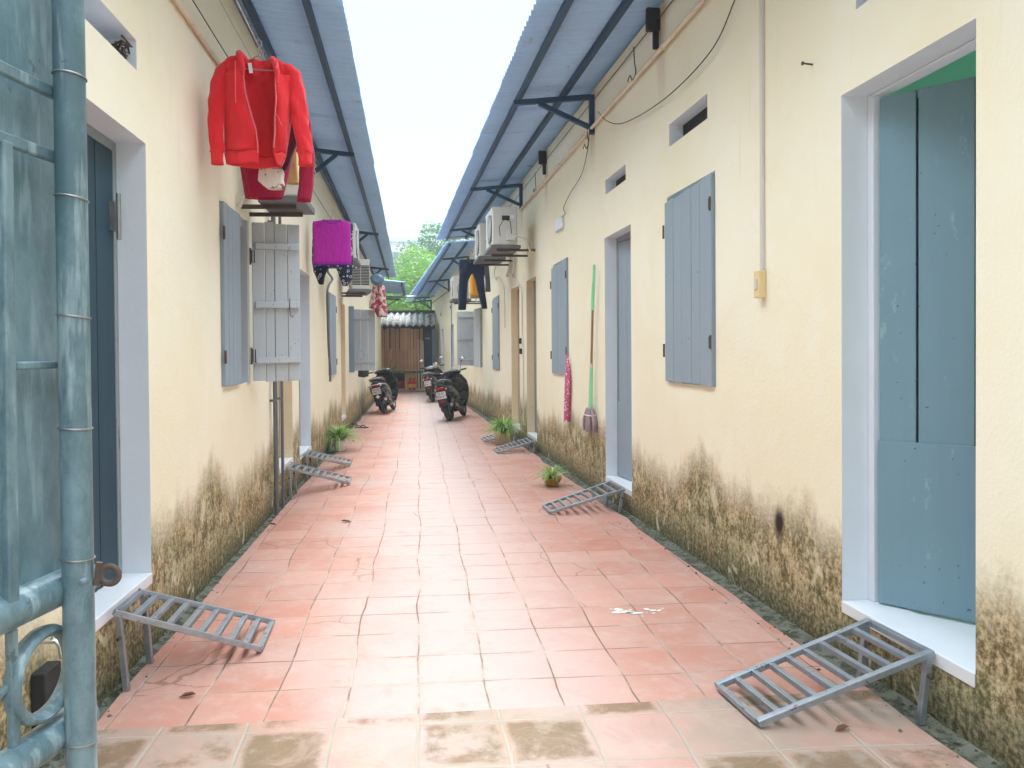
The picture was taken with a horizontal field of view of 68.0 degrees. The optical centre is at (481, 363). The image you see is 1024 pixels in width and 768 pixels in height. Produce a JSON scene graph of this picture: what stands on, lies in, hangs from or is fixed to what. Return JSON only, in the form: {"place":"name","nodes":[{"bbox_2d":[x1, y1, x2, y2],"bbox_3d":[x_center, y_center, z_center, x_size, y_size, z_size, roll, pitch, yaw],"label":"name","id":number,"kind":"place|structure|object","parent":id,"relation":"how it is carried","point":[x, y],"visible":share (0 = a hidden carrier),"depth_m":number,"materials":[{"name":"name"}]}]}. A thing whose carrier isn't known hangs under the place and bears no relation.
{"place":"outdoors","nodes":[
{"label":"outdoors","id":0,"kind":"place"},
{"bbox_2d":[343,0,535,308],"label":"sky","id":1,"kind":"structure","parent":0,"point":[430,73],"materials":[{"name":"white"}]},
{"bbox_2d":[405,240,474,408],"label":"row house","id":2,"kind":"structure","parent":0,"point":[440,272],"depth_m":24.78,"materials":[{"name":"beige paint"}]},
{"bbox_2d":[431,289,451,369],"bbox_3d":[-1.487,-0.844,27.721,0.030,3.202,7.846,-1,1,-9],"label":"wall pipe","id":3,"kind":"object","parent":2,"relation":"attached to","point":[451,328],"depth_m":24.34,"materials":[{"name":"grey plastic"}]},
{"bbox_2d":[97,392,869,729],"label":"paving","id":4,"kind":"structure","parent":0,"point":[453,564],"depth_m":4.23,"materials":[{"name":"tile"}]},
{"bbox_2d":[180,691,195,696],"bbox_3d":[-1.222,1.375,3.150,0.070,0.016,0.024,-1,1,-19],"label":"fallen leaf","id":5,"kind":"object","parent":4,"relation":"on","point":[187,693],"visible":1,"depth_m":3.15,"materials":[{"name":"brown plant"}]},
{"bbox_2d":[112,588,274,691],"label":"wheel ramp","id":6,"kind":"structure","parent":4,"relation":"on","point":[140,614],"depth_m":3.48,"materials":[{"name":"metal"}]},
{"bbox_2d":[286,462,351,499],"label":"wheel ramp","id":7,"kind":"structure","parent":4,"relation":"on","point":[294,469],"depth_m":7.72,"materials":[{"name":"metal"}]},
{"bbox_2d":[326,422,364,451],"bbox_3d":[-1.959,1.079,11.148,0.569,0.406,0.826,-1,1,-5],"label":"potted plant","id":8,"kind":"object","parent":4,"relation":"on","point":[339,435],"visible":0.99,"depth_m":11.06,"materials":[{"name":"green plant"}]},
{"bbox_2d":[368,360,398,413],"bbox_3d":[-2.403,0.580,18.603,0.751,1.243,2.003,-12,0,4],"label":"scooter","id":9,"kind":"object","parent":4,"relation":"on","point":[384,388],"visible":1,"depth_m":18.09,"materials":[{"name":"black metal"}]},
{"bbox_2d":[420,356,444,401],"bbox_3d":[-1.460,0.476,22.850,0.750,1.311,2.026,-9,0,7],"label":"scooter","id":10,"kind":"object","parent":4,"relation":"on","point":[429,378],"visible":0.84,"depth_m":22.17,"materials":[{"name":"black metal"}]},
{"bbox_2d":[433,357,468,420],"bbox_3d":[-0.662,0.558,16.551,0.751,1.311,1.996,-12,-1,12],"label":"scooter","id":11,"kind":"object","parent":4,"relation":"on","point":[451,392],"visible":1,"depth_m":16.13,"materials":[{"name":"black metal"}]},
{"bbox_2d":[481,430,517,441],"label":"wheel ramp","id":12,"kind":"structure","parent":4,"relation":"on","point":[490,437],"depth_m":12.15,"materials":[{"name":"metal"}]},
{"bbox_2d":[480,413,528,444],"bbox_3d":[0.353,1.015,11.780,0.844,0.487,0.815,-1,1,-32],"label":"potted plant","id":13,"kind":"object","parent":4,"relation":"on","point":[504,432],"visible":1,"depth_m":11.67,"materials":[{"name":"green plant"}]},
{"bbox_2d":[46,400,997,767],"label":"gutter grit","id":14,"kind":"object","parent":4,"relation":"on","point":[642,538],"visible":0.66,"depth_m":3.94,"materials":[{"name":"concrete"}]},
{"bbox_2d":[530,462,569,486],"bbox_3d":[0.749,1.174,8.034,0.548,0.264,0.540,-1,1,-5],"label":"potted plant","id":15,"kind":"object","parent":4,"relation":"on","point":[550,478],"visible":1,"depth_m":8.00,"materials":[{"name":"green plant"}]},
{"bbox_2d":[612,608,660,613],"bbox_3d":[0.860,1.355,4.129,0.306,0.001,0.130,0,1,0],"label":"paint splash","id":16,"kind":"object","parent":4,"relation":"on","point":[619,610],"visible":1,"depth_m":4.14,"materials":[{"name":"white paint"}]},
{"bbox_2d":[62,690,976,767],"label":"entrance paving","id":17,"kind":"structure","parent":0,"point":[710,733],"depth_m":2.78,"materials":[{"name":"ceramic"}]},
{"bbox_2d":[0,0,121,767],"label":"gate","id":18,"kind":"structure","parent":17,"relation":"on","point":[47,558],"depth_m":1.28,"materials":[{"name":"metal"}]},
{"bbox_2d":[835,724,848,730],"bbox_3d":[1.348,1.359,2.830,0.070,0.016,0.024,-1,1,-24],"label":"fallen leaf","id":19,"kind":"object","parent":17,"relation":"on","point":[841,726],"visible":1,"depth_m":2.83,"materials":[{"name":"brown plant"}]},
{"label":"ground","id":20,"kind":"structure","parent":0,"visible":0},
{"bbox_2d":[0,0,396,767],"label":"row house","id":21,"kind":"structure","parent":20,"relation":"on","point":[200,346],"depth_m":4.55,"materials":[{"name":"beige paint"}]},
{"bbox_2d":[31,661,60,728],"bbox_3d":[-1.510,1.159,2.633,0.049,0.210,0.120,-1,1,-5],"label":"meter box","id":22,"kind":"object","parent":21,"relation":"attached to","point":[45,678],"visible":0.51,"depth_m":2.58,"materials":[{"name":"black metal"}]},
{"bbox_2d":[39,636,61,658],"bbox_3d":[-1.493,0.977,2.632,0.090,0.097,0.060,-1,1,-5],"label":"tap","id":23,"kind":"object","parent":21,"relation":"attached to","point":[52,640],"visible":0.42,"depth_m":2.63,"materials":[{"name":"metal"}]},
{"bbox_2d":[87,135,121,590],"bbox_3d":[-1.732,0.007,3.290,0.081,2.055,0.768,-1,1,-5],"label":"door","id":24,"kind":"structure","parent":21,"relation":"in","point":[104,214],"depth_m":3.53,"materials":[{"name":"blue paint"}]},
{"bbox_2d":[111,35,132,58],"bbox_3d":[-1.685,-1.453,3.533,0.114,0.126,0.149,-1,1,-5],"label":"wire scrap","id":25,"kind":"object","parent":21,"relation":"in","point":[123,51],"visible":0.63,"depth_m":3.51,"materials":[{"name":"metal"}]},
{"bbox_2d":[172,0,220,65],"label":"wall pipe","id":26,"kind":"object","parent":21,"relation":"attached to","point":[177,3],"depth_m":4.52,"materials":[{"name":"beige plastic"}]},
{"bbox_2d":[240,219,249,383],"bbox_3d":[-1.869,-0.476,5.769,0.133,1.270,0.360,-1,1,-5],"label":"window frame","id":27,"kind":"structure","parent":21,"relation":"in","point":[244,224],"depth_m":5.89,"materials":[{"name":"paint"}]},
{"bbox_2d":[192,0,331,219],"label":"cable","id":28,"kind":"object","parent":21,"relation":"attached to","point":[227,56],"visible":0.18,"depth_m":4.80,"materials":[{"name":"plastic"}]},
{"bbox_2d":[258,168,284,189],"bbox_3d":[-1.356,-1.210,4.883,0.174,0.175,0.075,-1,1,-5],"label":"printed shirt","id":29,"kind":"object","parent":21,"relation":"hanging from","point":[270,179],"visible":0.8,"depth_m":4.86,"materials":[{"name":"white fabric"}]},
{"bbox_2d":[267,217,278,514],"bbox_3d":[-1.867,-0.122,6.808,0.064,2.970,0.080,-1,1,-5],"label":"drain pipe","id":30,"kind":"object","parent":21,"relation":"attached to","point":[274,400],"visible":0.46,"depth_m":6.80,"materials":[{"name":"plastic"}]},
{"bbox_2d":[237,184,314,216],"bbox_3d":[-1.580,-1.451,5.860,0.501,0.601,0.595,-1,1,-5],"label":"air conditioner","id":31,"kind":"object","parent":21,"relation":"attached to","point":[288,205],"visible":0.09,"depth_m":5.73,"materials":[{"name":"metal"}]},
{"bbox_2d":[219,0,336,219],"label":"cable","id":32,"kind":"object","parent":21,"relation":"attached to","point":[250,57],"visible":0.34,"depth_m":5.23,"materials":[{"name":"plastic"}]},
{"bbox_2d":[278,217,284,507],"bbox_3d":[-1.899,-0.126,7.141,0.057,2.970,0.080,-1,1,-5],"label":"drain pipe","id":33,"kind":"object","parent":21,"relation":"attached to","point":[280,398],"visible":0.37,"depth_m":7.14,"materials":[{"name":"plastic"}]},
{"bbox_2d":[272,123,296,169],"bbox_3d":[-1.264,-1.541,4.869,0.159,0.590,0.057,-1,1,-5],"label":"dark shirt","id":34,"kind":"object","parent":21,"relation":"hanging from","point":[292,144],"visible":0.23,"depth_m":4.86,"materials":[{"name":"fabric"}]},
{"bbox_2d":[287,149,298,184],"bbox_3d":[-1.291,-1.507,5.184,0.100,0.548,0.145,-1,1,-28],"label":"yellow shirt","id":35,"kind":"object","parent":21,"relation":"hanging from","point":[293,178],"visible":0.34,"depth_m":5.17,"materials":[{"name":"fabric"}]},
{"bbox_2d":[299,408,299,437],"bbox_3d":[-2.221,-0.006,8.907,0.031,2.047,0.804,-1,1,-5],"label":"door","id":36,"kind":"structure","parent":21,"relation":"in","point":[299,408],"depth_m":9.30,"materials":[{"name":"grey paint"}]},
{"bbox_2d":[236,0,364,258],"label":"clothes line","id":37,"kind":"object","parent":21,"relation":"attached to","point":[264,58],"visible":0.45,"depth_m":4.67,"materials":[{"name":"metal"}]},
{"bbox_2d":[245,39,273,70],"bbox_3d":[-1.372,-1.903,4.668,0.343,0.192,0.008,-1,1,-11],"label":"clothes hanger","id":38,"kind":"object","parent":37,"relation":"hanging from","point":[258,56],"visible":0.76,"depth_m":4.67,"materials":[{"name":"grey metal"}]},
{"bbox_2d":[207,50,312,168],"bbox_3d":[-1.359,-1.557,4.670,0.621,0.694,0.213,-1,1,-13],"label":"hoodie","id":39,"kind":"object","parent":38,"relation":"hanging from","point":[253,115],"visible":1,"depth_m":4.63,"materials":[{"name":"red fabric"}]},
{"bbox_2d":[312,223,353,285],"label":"printed trousers","id":40,"kind":"object","parent":37,"relation":"hanging from","point":[345,272],"visible":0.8,"depth_m":9.27,"materials":[{"name":"black fabric"}]},
{"bbox_2d":[371,273,383,285],"bbox_3d":[-2.077,-1.678,15.135,0.270,0.266,0.105,-1,1,-5],"label":"basin","id":41,"kind":"object","parent":37,"relation":"hanging from","point":[377,279],"visible":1,"depth_m":15.12,"materials":[{"name":"blue plastic"}]},
{"bbox_2d":[326,269,332,381],"bbox_3d":[-2.221,-0.583,11.133,0.034,1.694,0.718,-1,1,-5],"label":"hose","id":42,"kind":"object","parent":21,"relation":"attached to","point":[328,338],"visible":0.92,"depth_m":10.89,"materials":[{"name":"plastic"}]},
{"bbox_2d":[328,223,360,268],"bbox_3d":[-1.959,-1.615,10.502,0.532,0.581,0.715,-1,1,-5],"label":"air conditioner","id":43,"kind":"object","parent":21,"relation":"attached to","point":[356,262],"visible":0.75,"depth_m":10.35,"materials":[{"name":"metal"}]},
{"bbox_2d":[341,259,371,296],"bbox_3d":[-2.197,-1.473,13.160,0.497,0.586,0.820,-1,1,-14],"label":"air conditioner","id":44,"kind":"object","parent":21,"relation":"attached to","point":[359,284],"visible":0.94,"depth_m":12.81,"materials":[{"name":"metal"}]},
{"bbox_2d":[358,370,368,376],"bbox_3d":[-2.663,-0.015,17.024,0.280,0.652,0.168,-1,1,-5],"label":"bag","id":45,"kind":"object","parent":21,"relation":"hanging from","point":[363,373],"visible":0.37,"depth_m":16.96,"materials":[{"name":"black fabric"}]},
{"bbox_2d":[369,285,387,316],"bbox_3d":[-2.098,-1.267,15.435,0.380,0.640,0.271,-1,1,-5],"label":"floral dress","id":46,"kind":"object","parent":21,"relation":"hanging from","point":[377,304],"visible":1,"depth_m":15.37,"materials":[{"name":"red fabric"}]},
{"bbox_2d":[382,280,406,295],"bbox_3d":[-3.235,-2.612,26.201,1.291,0.287,4.364,-1,1,-5],"label":"awning","id":47,"kind":"object","parent":21,"relation":"attached to","point":[394,287],"visible":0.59,"depth_m":25.88,"materials":[{"name":"blue metal"}]},
{"bbox_2d":[386,295,434,306],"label":"cross beam","id":48,"kind":"structure","parent":21,"relation":"attached to","point":[396,298],"depth_m":27.41,"materials":[{"name":"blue metal"}]},
{"bbox_2d":[43,402,374,767],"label":"gutter","id":49,"kind":"object","parent":20,"relation":"on","point":[58,761],"visible":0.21,"depth_m":4.15,"materials":[{"name":"concrete"}]},
{"bbox_2d":[303,450,351,481],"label":"wheel ramp","id":50,"kind":"structure","parent":49,"relation":"on","point":[311,453],"depth_m":9.05,"materials":[{"name":"metal"}]},
{"bbox_2d":[325,447,340,453],"bbox_3d":[-2.123,1.241,10.804,0.246,0.091,0.292,0,1,34],"label":"fern","id":51,"kind":"object","parent":49,"relation":"on","point":[331,452],"visible":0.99,"depth_m":10.79,"materials":[{"name":"green plant"}]},
{"bbox_2d":[381,310,438,390],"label":"shed","id":52,"kind":"structure","parent":20,"relation":"on","point":[403,331],"depth_m":28.50,"materials":[{"name":"brown wood"}]},
{"bbox_2d":[398,381,403,388],"bbox_3d":[-3.040,0.820,28.473,0.300,0.330,0.300,-1,1,-5],"label":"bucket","id":53,"kind":"object","parent":52,"relation":"on","point":[401,384],"visible":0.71,"depth_m":28.35,"materials":[{"name":"red plastic"}]},
{"bbox_2d":[407,378,411,389],"bbox_3d":[-2.674,0.758,28.266,0.203,0.453,0.154,-1,1,-5],"label":"fire extinguisher","id":54,"kind":"object","parent":52,"relation":"on","point":[409,382],"visible":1,"depth_m":28.21,"materials":[{"name":"red metal"}]},
{"bbox_2d":[405,370,416,388],"bbox_3d":[-2.628,0.599,28.348,0.463,0.737,0.069,-1,1,-5],"label":"plywood board","id":55,"kind":"object","parent":52,"relation":"on","point":[410,375],"visible":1,"depth_m":28.34,"materials":[{"name":"brown wood"}]},
{"bbox_2d":[411,378,415,389],"bbox_3d":[-2.531,0.757,28.279,0.203,0.453,0.154,-1,1,-5],"label":"fire extinguisher","id":56,"kind":"object","parent":52,"relation":"on","point":[413,387],"visible":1,"depth_m":28.22,"materials":[{"name":"red metal"}]},
{"bbox_2d":[420,340,422,390],"bbox_3d":[-2.239,0.071,28.323,0.060,1.914,0.302,-1,1,-13],"label":"timber pole","id":57,"kind":"object","parent":52,"relation":"on","point":[421,365],"visible":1,"depth_m":28.31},
{"bbox_2d":[422,341,424,390],"bbox_3d":[-2.163,0.090,28.331,0.060,1.876,0.302,-1,1,-13],"label":"timber pole","id":58,"kind":"object","parent":52,"relation":"on","point":[423,361],"visible":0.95,"depth_m":28.35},
{"bbox_2d":[424,332,430,371],"bbox_3d":[-2.020,-0.101,28.651,0.239,2.200,0.055,-1,1,-5],"label":"door","id":59,"kind":"structure","parent":52,"relation":"in","point":[427,335],"depth_m":28.63,"materials":[{"name":"blue paint"}]},
{"bbox_2d":[432,329,436,364],"bbox_3d":[-1.767,-0.301,28.509,0.182,2.000,0.040,-1,1,-29],"label":"door","id":60,"kind":"structure","parent":52,"relation":"in","point":[434,337],"depth_m":28.48,"materials":[{"name":"paint"}]},
{"bbox_2d":[384,243,435,309],"bbox_3d":[-3.338,-2.485,36.834,6.881,6.890,3.901,-1,1,-5],"label":"leafy tree","id":61,"kind":"object","parent":20,"relation":"on","point":[415,273],"visible":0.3,"depth_m":36.53,"materials":[{"name":"green plant"}]},
{"bbox_2d":[392,220,474,309],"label":"leafy tree","id":62,"kind":"object","parent":20,"relation":"on","point":[431,245],"visible":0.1,"depth_m":51.12,"materials":[{"name":"green plant"}]},
{"bbox_2d":[436,0,1023,767],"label":"row house","id":63,"kind":"structure","parent":20,"relation":"on","point":[824,436],"depth_m":3.95,"materials":[{"name":"beige paint"}]},
{"bbox_2d":[445,235,474,239],"bbox_3d":[-0.502,-3.061,18.397,0.762,0.124,0.058,-1,1,-5],"label":"tube lamp","id":64,"kind":"object","parent":63,"relation":"attached to","point":[458,237],"visible":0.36,"depth_m":18.38,"materials":[{"name":"plastic"}]},
{"bbox_2d":[449,276,479,303],"bbox_3d":[-0.344,-1.683,17.567,0.753,0.611,0.895,-1,1,-5],"label":"air conditioner","id":65,"kind":"object","parent":63,"relation":"attached to","point":[454,280],"visible":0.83,"depth_m":17.19,"materials":[{"name":"metal"}]},
{"bbox_2d":[470,274,477,294],"bbox_3d":[-0.107,-1.595,14.426,0.260,0.590,0.152,-1,1,-5],"label":"orange shirt","id":66,"kind":"object","parent":63,"relation":"hanging from","point":[473,289],"visible":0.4,"depth_m":14.36,"materials":[{"name":"fabric"}]},
{"bbox_2d":[484,266,490,291],"bbox_3d":[0.099,-1.667,14.659,0.163,0.560,0.080,0,1,11],"label":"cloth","id":67,"kind":"object","parent":63,"relation":"hanging from","point":[487,279],"visible":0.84,"depth_m":14.63,"materials":[{"name":"black fabric"}]},
{"bbox_2d":[473,223,513,265],"bbox_3d":[0.218,-2.042,13.150,0.652,0.654,0.895,-1,1,-5],"label":"air conditioner","id":68,"kind":"object","parent":63,"relation":"attached to","point":[481,259],"visible":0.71,"depth_m":12.86,"materials":[{"name":"metal"}]},
{"bbox_2d":[494,266,504,327],"bbox_3d":[0.348,-1.355,14.534,0.020,1.382,1.384,-1,1,-7],"label":"hose","id":69,"kind":"object","parent":63,"relation":"attached to","point":[504,294],"visible":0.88,"depth_m":13.89,"materials":[{"name":"plastic"}]},
{"bbox_2d":[484,207,534,256],"bbox_3d":[0.420,-1.942,11.311,0.679,0.649,0.895,-1,1,-5],"label":"air conditioner","id":70,"kind":"object","parent":63,"relation":"attached to","point":[501,232],"visible":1,"depth_m":10.95,"materials":[{"name":"metal"}]},
{"bbox_2d":[506,257,514,277],"bbox_3d":[0.499,-1.694,13.037,0.032,0.396,0.837,-1,1,-7],"label":"hose","id":71,"kind":"object","parent":63,"relation":"attached to","point":[510,275],"visible":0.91,"depth_m":13.03,"materials":[{"name":"plastic"}]},
{"bbox_2d":[512,253,524,424],"bbox_3d":[0.604,-0.432,12.503,0.024,2.800,1.048,-1,1,-7],"label":"hose","id":72,"kind":"object","parent":63,"relation":"attached to","point":[522,338],"visible":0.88,"depth_m":12.05,"materials":[{"name":"plastic"}]},
{"bbox_2d":[518,292,519,423],"bbox_3d":[0.717,-0.094,12.972,0.031,2.308,0.767,-1,1,-7],"label":"door","id":73,"kind":"structure","parent":63,"relation":"in","point":[518,292],"depth_m":13.30,"materials":[{"name":"beige wood"}]},
{"bbox_2d":[527,241,532,253],"bbox_3d":[0.735,-1.750,11.412,0.023,0.140,0.400,-1,1,-7],"label":"wall box","id":74,"kind":"object","parent":63,"relation":"attached to","point":[531,244],"visible":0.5,"depth_m":11.31,"materials":[{"name":"beige plastic"}]},
{"bbox_2d":[534,284,536,432],"bbox_3d":[0.892,-0.076,11.470,0.033,2.307,0.704,-1,1,-7],"label":"door","id":75,"kind":"structure","parent":63,"relation":"in","point":[534,284],"depth_m":11.74,"materials":[{"name":"brown wood"}]},
{"bbox_2d":[555,215,563,232],"bbox_3d":[0.967,-1.731,9.399,0.028,0.150,0.400,-1,1,-7],"label":"wall box","id":76,"kind":"object","parent":63,"relation":"attached to","point":[559,223],"visible":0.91,"depth_m":9.32,"materials":[{"name":"white plastic"}]},
{"bbox_2d":[564,355,570,421],"bbox_3d":[1.016,0.292,8.959,0.083,0.790,0.214,-1,1,-5],"label":"towel","id":77,"kind":"object","parent":63,"relation":"hanging from","point":[567,400],"visible":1,"depth_m":8.90,"materials":[{"name":"pink fabric"}]},
{"bbox_2d":[561,135,589,216],"bbox_3d":[1.049,-2.127,8.538,0.008,0.722,1.373,-1,1,-7],"label":"cable","id":78,"kind":"object","parent":63,"relation":"attached to","point":[577,181],"visible":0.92,"depth_m":8.35,"materials":[{"name":"black rubber"}]},
{"bbox_2d":[582,265,597,433],"bbox_3d":[1.125,-0.145,7.880,0.125,1.716,0.450,-1,1,-5],"label":"broom","id":79,"kind":"object","parent":63,"relation":"hanging from","point":[589,421],"visible":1,"depth_m":7.78,"materials":[{"name":"green plastic"}]},
{"bbox_2d":[510,0,672,205],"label":"cable","id":80,"kind":"object","parent":63,"relation":"attached to","point":[600,91],"visible":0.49,"depth_m":7.29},
{"bbox_2d":[519,0,705,210],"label":"wall pipe","id":81,"kind":"object","parent":63,"relation":"attached to","point":[686,19],"depth_m":6.48,"materials":[{"name":"beige plastic"}]},
{"bbox_2d":[618,239,631,480],"bbox_3d":[1.438,-0.035,7.087,0.040,2.285,0.725,-1,1,-13],"label":"door","id":82,"kind":"structure","parent":63,"relation":"in","point":[624,248],"depth_m":7.28,"materials":[{"name":"grey paint"}]},
{"bbox_2d":[627,47,635,81],"bbox_3d":[1.272,-2.521,6.415,0.010,0.266,0.228,-1,1,-7],"label":"cable","id":83,"kind":"object","parent":63,"relation":"attached to","point":[634,65],"visible":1,"depth_m":6.35,"materials":[{"name":"black plastic"}]},
{"bbox_2d":[598,0,734,123],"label":"cable","id":84,"kind":"object","parent":63,"relation":"attached to","point":[686,78],"visible":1,"depth_m":5.24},
{"bbox_2d":[754,270,765,297],"bbox_3d":[1.566,-0.446,4.268,0.052,0.155,0.065,-1,1,-5],"label":"switch box","id":85,"kind":"object","parent":63,"relation":"attached to","point":[759,283],"visible":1,"depth_m":4.24,"materials":[{"name":"plastic"}]},
{"bbox_2d":[759,0,764,269],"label":"conduit","id":86,"kind":"object","parent":63,"relation":"attached to","point":[762,130],"visible":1,"depth_m":4.24,"materials":[{"name":"plastic"}]},
{"bbox_2d":[801,61,812,64],"bbox_3d":[1.615,-1.486,3.753,0.056,0.019,0.020,-1,1,-5],"label":"nail","id":87,"kind":"object","parent":63,"relation":"attached to","point":[803,63],"visible":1,"depth_m":3.75,"materials":[{"name":"metal"}]},
{"bbox_2d":[878,77,975,621],"bbox_3d":[2.097,-0.057,3.245,0.719,2.319,0.048,0,1,43],"label":"door","id":88,"kind":"structure","parent":63,"relation":"in","point":[927,442],"depth_m":3.34,"materials":[{"name":"blue paint"}]},
{"bbox_2d":[471,408,1006,767],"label":"gutter","id":89,"kind":"object","parent":20,"relation":"on","point":[945,736],"visible":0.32,"depth_m":3.84,"materials":[{"name":"concrete"}]},
{"bbox_2d":[493,437,535,452],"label":"wheel ramp","id":90,"kind":"structure","parent":89,"relation":"on","point":[516,444],"depth_m":10.86,"materials":[{"name":"metal"}]},
{"bbox_2d":[542,480,624,513],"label":"wheel ramp","id":91,"kind":"structure","parent":89,"relation":"on","point":[607,486],"depth_m":6.81,"materials":[{"name":"metal"}]},
{"bbox_2d":[714,618,935,726],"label":"wheel ramp","id":92,"kind":"structure","parent":89,"relation":"on","point":[865,675],"depth_m":3.01,"materials":[{"name":"metal"}]},
{"bbox_3d":[-0.179,-1.983,13.921,0.323,0.192,0.008,-1,1,-5],"label":"clothes hanger","id":93,"kind":"object","parent":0,"visible":0},
{"bbox_2d":[458,259,486,309],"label":"navy trousers","id":94,"kind":"object","parent":93,"relation":"hanging from","point":[467,268],"visible":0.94,"depth_m":13.87,"materials":[{"name":"blue fabric"}]},
{"bbox_3d":[-1.786,-1.738,9.051,0.264,0.192,0.008,-1,1,-5],"label":"clothes hanger","id":95,"kind":"object","parent":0,"visible":0},
{"bbox_2d":[313,219,351,264],"bbox_3d":[-1.784,-1.448,9.053,0.459,0.541,0.077,-1,1,-5],"label":"sleeveless top","id":96,"kind":"object","parent":95,"relation":"hanging from","point":[331,242],"visible":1,"depth_m":9.02,"materials":[{"name":"purple fabric"}]},
{"bbox_3d":[-1.459,-1.984,5.010,0.343,0.192,0.008,-1,1,-5],"label":"clothes hanger","id":97,"kind":"object","parent":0,"visible":0},
{"bbox_2d":[240,117,314,202],"bbox_3d":[-1.370,-1.489,5.027,0.521,0.820,0.158,-1,1,-5],"label":"sweater","id":98,"kind":"object","parent":97,"relation":"hanging from","point":[254,188],"visible":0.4,"depth_m":5.02,"materials":[{"name":"red fabric"}]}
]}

